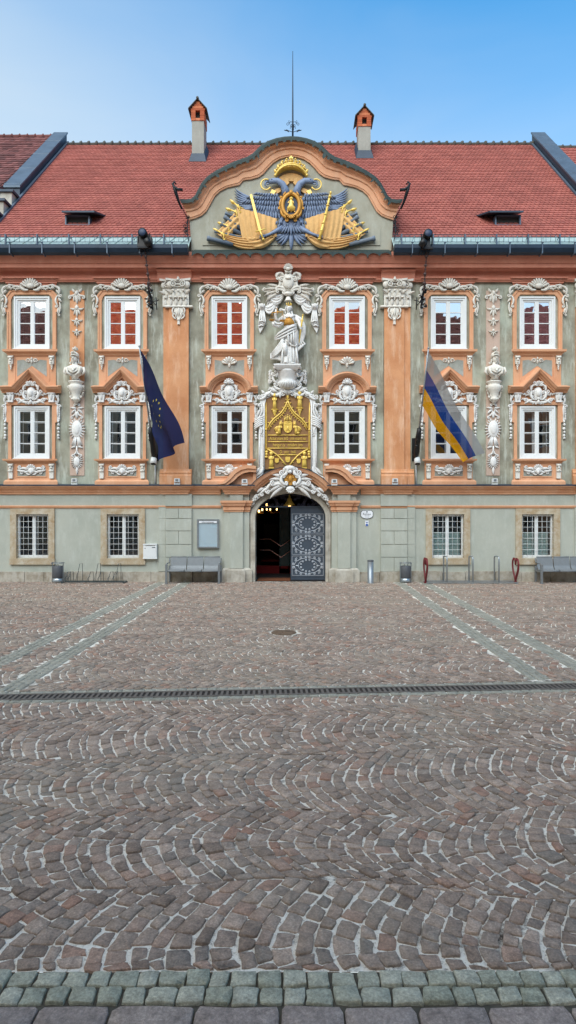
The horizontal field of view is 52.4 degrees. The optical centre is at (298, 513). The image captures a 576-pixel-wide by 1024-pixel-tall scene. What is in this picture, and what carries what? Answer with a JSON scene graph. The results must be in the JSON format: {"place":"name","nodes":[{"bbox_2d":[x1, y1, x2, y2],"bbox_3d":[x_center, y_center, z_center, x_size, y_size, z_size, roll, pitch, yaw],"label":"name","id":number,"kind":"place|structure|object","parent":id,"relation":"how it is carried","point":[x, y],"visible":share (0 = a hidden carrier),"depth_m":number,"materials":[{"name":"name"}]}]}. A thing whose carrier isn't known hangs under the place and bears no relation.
{"place":"outdoors","nodes":[
{"label":"outdoors","id":0,"kind":"place"},
{"bbox_2d":[0,133,51,188],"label":"neighbouring house","id":1,"kind":"structure","parent":0,"point":[17,151],"depth_m":25.96,"materials":[{"name":"tile"}]},
{"bbox_2d":[19,583,555,618],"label":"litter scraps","id":2,"kind":"object","parent":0,"point":[316,609],"visible":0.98,"depth_m":16.47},
{"bbox_2d":[0,581,575,973],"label":"cobblestone paving","id":3,"kind":"structure","parent":0,"point":[239,902],"depth_m":5.17,"materials":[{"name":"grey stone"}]},
{"bbox_2d":[51,562,64,582],"bbox_3d":[-8.281,2.013,20.090,0.394,0.702,0.298,0,0,0],"label":"litter bin","id":4,"kind":"object","parent":3,"relation":"on","point":[57,573],"visible":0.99,"depth_m":19.97,"materials":[{"name":"metal"}]},
{"bbox_2d":[61,563,127,582],"bbox_3d":[-6.993,2.031,20.020,2.133,0.665,0.460,0,0,0],"label":"bicycle rack","id":5,"kind":"object","parent":3,"relation":"on","point":[93,581],"visible":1,"depth_m":19.90,"materials":[{"name":"metal"}]},
{"bbox_2d":[164,556,221,583],"bbox_3d":[-3.588,1.922,20.009,1.880,0.884,0.598,0,0,0],"label":"bench","id":6,"kind":"object","parent":3,"relation":"on","point":[193,563],"visible":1,"depth_m":20.22,"materials":[{"name":"grey metal"}]},
{"bbox_2d":[271,630,295,635],"bbox_3d":[-0.300,2.372,11.650,0.500,0.044,0.500,0,0,0],"label":"manhole cover","id":7,"kind":"object","parent":3,"relation":"on","point":[283,632],"visible":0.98,"depth_m":11.59,"materials":[{"name":"metal"}]},
{"bbox_2d":[0,683,575,700],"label":"drainage channel","id":8,"kind":"object","parent":3,"relation":"in","point":[229,693],"visible":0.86,"depth_m":7.76,"materials":[{"name":"metal"}]},
{"bbox_2d":[0,582,575,703],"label":"sett strip","id":9,"kind":"object","parent":3,"relation":"in","point":[494,648],"visible":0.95,"depth_m":9.56,"materials":[{"name":"grey stone"}]},
{"bbox_2d":[367,560,373,583],"bbox_3d":[2.440,1.966,19.900,0.236,0.795,0.236,0,0,0],"label":"bollard","id":10,"kind":"object","parent":3,"relation":"on","point":[370,571],"visible":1,"depth_m":19.81,"materials":[{"name":"metal"}]},
{"bbox_2d":[399,562,411,582],"bbox_3d":[3.668,2.013,20.090,0.394,0.702,0.298,0,0,0],"label":"litter bin","id":11,"kind":"object","parent":3,"relation":"on","point":[405,573],"visible":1,"depth_m":19.97,"materials":[{"name":"metal"}]},
{"bbox_2d":[424,555,517,583],"bbox_3d":[5.847,1.896,19.940,3.081,0.936,0.540,0,0,0],"label":"bicycle stand","id":12,"kind":"object","parent":3,"relation":"on","point":[472,581],"visible":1,"depth_m":20.04,"materials":[{"name":"grey metal"}]},
{"bbox_2d":[423,557,427,582],"bbox_3d":[4.322,1.929,19.939,0.100,0.869,0.625,0,0,0],"label":"heart bar","id":13,"kind":"object","parent":12,"relation":"attached to","point":[425,561],"visible":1,"depth_m":19.88,"materials":[{"name":"red metal"}]},
{"bbox_2d":[512,557,519,581],"bbox_3d":[7.388,1.929,19.939,0.100,0.869,0.625,0,0,0],"label":"heart bar","id":14,"kind":"object","parent":12,"relation":"attached to","point":[515,561],"visible":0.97,"depth_m":19.88,"materials":[{"name":"red metal"}]},
{"bbox_2d":[535,556,575,583],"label":"bench","id":15,"kind":"object","parent":3,"relation":"on","point":[561,563],"visible":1,"depth_m":20.22,"materials":[{"name":"grey metal"}]},
{"bbox_2d":[0,1006,575,1023],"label":"paving slabs","id":16,"kind":"structure","parent":0,"point":[263,1015],"depth_m":2.75,"materials":[{"name":"grey stone"}]},
{"bbox_2d":[0,973,575,1023],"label":"edging bed","id":17,"kind":"object","parent":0,"point":[417,1009],"depth_m":2.83,"materials":[{"name":"grey stone"}]},
{"bbox_2d":[0,969,575,1006],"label":"edging setts","id":18,"kind":"structure","parent":17,"relation":"on","point":[241,990],"depth_m":2.91,"materials":[{"name":"grey stone"}]},
{"bbox_2d":[558,144,575,163],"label":"neighbouring house","id":19,"kind":"structure","parent":0,"point":[569,150],"depth_m":27.03,"materials":[{"name":"tile"}]},
{"label":"ground","id":20,"kind":"structure","parent":0,"visible":0},
{"bbox_2d":[0,96,575,582],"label":"town hall","id":21,"kind":"structure","parent":20,"relation":"on","point":[498,218],"depth_m":20.43,"materials":[{"name":"paint"}]},
{"bbox_2d":[0,367,60,483],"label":"window","id":22,"kind":"structure","parent":21,"relation":"in","point":[31,463],"depth_m":20.39,"materials":[{"name":"white paint"}]},
{"bbox_2d":[0,277,61,391],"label":"window","id":23,"kind":"structure","parent":21,"relation":"in","point":[31,348],"depth_m":20.42,"materials":[{"name":"white paint"}]},
{"bbox_2d":[9,509,54,564],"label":"window","id":24,"kind":"structure","parent":21,"relation":"in","point":[32,531],"depth_m":20.48,"materials":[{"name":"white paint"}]},
{"bbox_2d":[63,346,85,404],"bbox_3d":[-7.715,-4.795,20.250,0.674,2.015,0.611,0,0,34],"label":"bust","id":25,"kind":"object","parent":21,"relation":"attached to","point":[75,371],"visible":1,"depth_m":20.17,"materials":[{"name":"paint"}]},
{"bbox_2d":[71,478,77,484],"bbox_3d":[-7.755,-1.115,20.212,0.200,0.210,0.116,0,0,0],"label":"floodlight","id":26,"kind":"object","parent":21,"relation":"on","point":[74,479],"visible":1,"depth_m":20.16,"materials":[{"name":"metal"}]},
{"bbox_2d":[91,367,150,483],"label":"window","id":27,"kind":"structure","parent":21,"relation":"in","point":[122,463],"depth_m":20.39,"materials":[{"name":"white paint"}]},
{"bbox_2d":[91,277,152,391],"bbox_3d":[-6.152,-6.227,20.385,2.154,3.970,0.330,0,0,0],"label":"window","id":28,"kind":"structure","parent":21,"relation":"in","point":[122,313],"depth_m":20.42,"materials":[{"name":"white paint"}]},
{"bbox_2d":[100,509,145,564],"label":"window","id":29,"kind":"structure","parent":21,"relation":"in","point":[122,530],"depth_m":20.49,"materials":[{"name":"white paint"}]},
{"bbox_2d":[137,228,152,252],"bbox_3d":[-5.116,-9.104,19.521,0.523,0.703,0.565,0,0,0],"label":"spotlight","id":30,"kind":"object","parent":21,"relation":"on","point":[144,240],"visible":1,"depth_m":19.45,"materials":[{"name":"black plastic"}]},
{"bbox_2d":[138,345,158,460],"bbox_3d":[-5.005,-3.570,19.407,0.211,3.467,2.085,0,0,0],"label":"flagpole","id":31,"kind":"object","parent":21,"relation":"attached to","point":[153,447],"visible":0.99,"depth_m":19.76,"materials":[{"name":"metal"}]},
{"bbox_2d":[141,351,184,459],"bbox_3d":[-4.660,-3.480,19.245,1.620,3.409,0.785,0,0,-43],"label":"flag","id":32,"kind":"object","parent":31,"relation":"hanging from","point":[167,432],"visible":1,"depth_m":19.24,"materials":[{"name":"blue fabric"}]},
{"bbox_2d":[143,544,157,558],"bbox_3d":[-5.174,1.309,20.376,0.488,0.521,0.148,0,0,0],"label":"mailbox","id":33,"kind":"object","parent":21,"relation":"attached to","point":[150,551],"visible":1,"depth_m":20.31,"materials":[{"name":"white paint"}]},
{"bbox_2d":[144,252,158,309],"bbox_3d":[-5.123,-7.920,20.025,0.437,1.783,0.674,0,0,37],"label":"wrought iron arm","id":34,"kind":"object","parent":21,"relation":"attached to","point":[150,290],"visible":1,"depth_m":20.08},
{"bbox_2d":[150,457,156,483],"bbox_3d":[-5.015,-1.497,20.248,0.230,0.933,0.405,0,0,0],"label":"wall lamp","id":35,"kind":"object","parent":21,"relation":"attached to","point":[153,460],"visible":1,"depth_m":20.14,"materials":[{"name":"white plastic"}]},
{"bbox_2d":[174,478,179,484],"bbox_3d":[-4.207,-1.115,20.212,0.200,0.210,0.116,0,0,0],"label":"floodlight","id":36,"kind":"object","parent":21,"relation":"on","point":[176,479],"visible":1,"depth_m":20.16,"materials":[{"name":"metal"}]},
{"bbox_2d":[197,519,218,547],"bbox_3d":[-3.167,0.693,20.400,0.758,1.008,0.100,0,0,0],"label":"notice board","id":37,"kind":"object","parent":21,"relation":"attached to","point":[207,533],"visible":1,"depth_m":20.39,"materials":[{"name":"glass"}]},
{"bbox_2d":[199,372,257,483],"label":"window","id":38,"kind":"structure","parent":21,"relation":"in","point":[228,423],"depth_m":20.39,"materials":[{"name":"white paint"}]},
{"bbox_2d":[197,276,260,391],"bbox_3d":[-2.424,-6.250,20.385,2.217,4.015,0.330,0,0,0],"label":"window","id":39,"kind":"structure","parent":21,"relation":"in","point":[229,352],"depth_m":20.42,"materials":[{"name":"white paint"}]},
{"bbox_2d":[242,479,247,484],"bbox_3d":[-1.851,-1.075,19.992,0.200,0.210,0.116,0,0,0],"label":"floodlight","id":40,"kind":"object","parent":21,"relation":"on","point":[244,480],"visible":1,"depth_m":19.94,"materials":[{"name":"metal"}]},
{"bbox_2d":[257,578,289,580],"bbox_3d":[-0.879,2.342,20.910,1.152,0.016,0.880,0,0,0],"label":"doorstep","id":41,"kind":"object","parent":21,"relation":"on","point":[273,579],"visible":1,"depth_m":20.75,"materials":[{"name":"brown wood"}]},
{"bbox_2d":[269,302,305,363],"bbox_3d":[-0.379,-6.175,20.026,1.257,2.157,0.663,0,0,0],"label":"statue","id":42,"kind":"object","parent":21,"relation":"on","point":[286,350],"visible":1,"depth_m":19.97,"materials":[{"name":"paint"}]},
{"bbox_2d":[254,383,324,478],"bbox_3d":[-0.385,-2.823,20.319,2.668,3.467,0.261,0,0,0],"label":"memorial tablet","id":43,"kind":"object","parent":21,"relation":"attached to","point":[288,425],"visible":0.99,"depth_m":20.29,"materials":[{"name":"paint"}]},
{"bbox_2d":[284,495,294,505],"bbox_3d":[-0.333,-0.496,21.030,0.420,0.522,0.420,0,0,0],"label":"lantern","id":44,"kind":"object","parent":21,"relation":"hanging from","point":[289,502],"visible":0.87,"depth_m":20.92,"materials":[{"name":"gold metal"}]},
{"bbox_2d":[207,156,375,249],"bbox_3d":[-0.265,-10.699,20.188,5.842,3.151,0.496,0,0,0],"label":"coat of arms","id":45,"kind":"object","parent":21,"relation":"on","point":[253,219],"visible":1,"depth_m":20.16},
{"bbox_2d":[284,52,300,135],"bbox_3d":[-0.208,-14.470,20.250,0.612,3.100,0.055,0,0,0],"label":"lightning rod","id":46,"kind":"object","parent":21,"relation":"on","point":[292,126],"visible":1,"depth_m":20.24,"materials":[{"name":"black metal"}]},
{"bbox_2d":[291,507,324,579],"bbox_3d":[0.320,1.053,20.682,1.217,2.561,0.116,0,0,0],"label":"door","id":47,"kind":"structure","parent":21,"relation":"in","point":[307,523],"depth_m":20.65,"materials":[{"name":"metal"}]},
{"bbox_2d":[331,479,336,484],"bbox_3d":[1.214,-1.075,19.992,0.200,0.210,0.116,0,0,0],"label":"floodlight","id":48,"kind":"object","parent":21,"relation":"on","point":[333,480],"visible":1,"depth_m":19.94,"materials":[{"name":"metal"}]},
{"bbox_2d":[315,276,378,391],"bbox_3d":[1.682,-6.250,20.385,2.217,4.015,0.330,0,0,0],"label":"window","id":49,"kind":"structure","parent":21,"relation":"in","point":[346,352],"depth_m":20.41,"materials":[{"name":"white paint"}]},
{"bbox_2d":[317,372,376,483],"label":"window","id":50,"kind":"structure","parent":21,"relation":"in","point":[346,423],"depth_m":20.39,"materials":[{"name":"white paint"}]},
{"bbox_2d":[361,510,372,518],"bbox_3d":[2.379,0.030,20.436,0.439,0.303,0.027,0,0,0],"label":"house sign","id":51,"kind":"object","parent":21,"relation":"attached to","point":[366,514],"visible":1,"depth_m":20.43,"materials":[{"name":"white metal"}]},
{"bbox_2d":[392,478,397,484],"bbox_3d":[3.323,-1.115,20.212,0.200,0.210,0.116,0,0,0],"label":"floodlight","id":52,"kind":"object","parent":21,"relation":"on","point":[394,479],"visible":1,"depth_m":20.16,"materials":[{"name":"metal"}]},
{"bbox_2d":[414,457,420,483],"bbox_3d":[4.091,-1.497,20.248,0.230,0.933,0.405,0,0,0],"label":"wall lamp","id":53,"kind":"object","parent":21,"relation":"attached to","point":[417,461],"visible":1,"depth_m":20.17,"materials":[{"name":"white plastic"}]},
{"bbox_2d":[412,347,428,460],"bbox_3d":[4.055,-3.543,19.407,0.204,3.412,2.085,0,0,0],"label":"flagpole","id":54,"kind":"object","parent":21,"relation":"attached to","point":[416,440],"visible":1,"depth_m":19.78,"materials":[{"name":"metal"}]},
{"bbox_2d":[423,353,484,461],"bbox_3d":[4.989,-3.432,19.393,2.545,3.397,0.762,0,0,-31],"label":"flag","id":55,"kind":"object","parent":54,"relation":"hanging from","point":[452,426],"visible":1,"depth_m":19.20,"materials":[{"name":"multicoloured fabric"}]},
{"bbox_2d":[414,252,427,309],"bbox_3d":[4.267,-7.920,20.021,0.432,1.784,0.686,0,0,-35],"label":"wrought iron arm","id":56,"kind":"object","parent":21,"relation":"attached to","point":[422,300],"visible":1,"depth_m":20.07},
{"bbox_2d":[418,228,432,255],"bbox_3d":[4.213,-9.076,19.521,0.503,0.703,0.565,0,0,0],"label":"spotlight","id":57,"kind":"object","parent":21,"relation":"on","point":[426,242],"visible":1,"depth_m":19.44,"materials":[{"name":"black plastic"}]},
{"bbox_2d":[426,509,470,564],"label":"window","id":58,"kind":"structure","parent":21,"relation":"in","point":[447,530],"depth_m":20.50,"materials":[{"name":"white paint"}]},
{"bbox_2d":[418,277,479,391],"bbox_3d":[5.227,-6.227,20.385,2.154,3.970,0.330,0,0,0],"label":"window","id":59,"kind":"structure","parent":21,"relation":"in","point":[448,313],"depth_m":20.42,"materials":[{"name":"white paint"}]},
{"bbox_2d":[419,367,479,483],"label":"window","id":60,"kind":"structure","parent":21,"relation":"in","point":[444,466],"depth_m":20.37,"materials":[{"name":"white paint"}]},
{"bbox_2d":[491,478,497,484],"bbox_3d":[6.767,-1.115,20.212,0.200,0.210,0.116,0,0,0],"label":"floodlight","id":61,"kind":"object","parent":21,"relation":"on","point":[494,479],"visible":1,"depth_m":20.16,"materials":[{"name":"metal"}]},
{"bbox_2d":[484,346,506,404],"bbox_3d":[6.823,-4.795,20.250,0.674,2.015,0.611,0,0,34],"label":"bust","id":62,"kind":"object","parent":21,"relation":"attached to","point":[494,371],"visible":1,"depth_m":20.17,"materials":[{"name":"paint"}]},
{"bbox_2d":[515,509,559,564],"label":"window","id":63,"kind":"structure","parent":21,"relation":"in","point":[537,531],"depth_m":20.54,"materials":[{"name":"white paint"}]},
{"bbox_2d":[507,277,568,391],"bbox_3d":[8.326,-6.227,20.385,2.154,3.970,0.330,0,0,0],"label":"window","id":64,"kind":"structure","parent":21,"relation":"in","point":[537,348],"depth_m":20.42,"materials":[{"name":"white paint"}]},
{"bbox_2d":[508,367,569,483],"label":"window","id":65,"kind":"structure","parent":21,"relation":"in","point":[537,463],"depth_m":20.39,"materials":[{"name":"white paint"}]}
]}

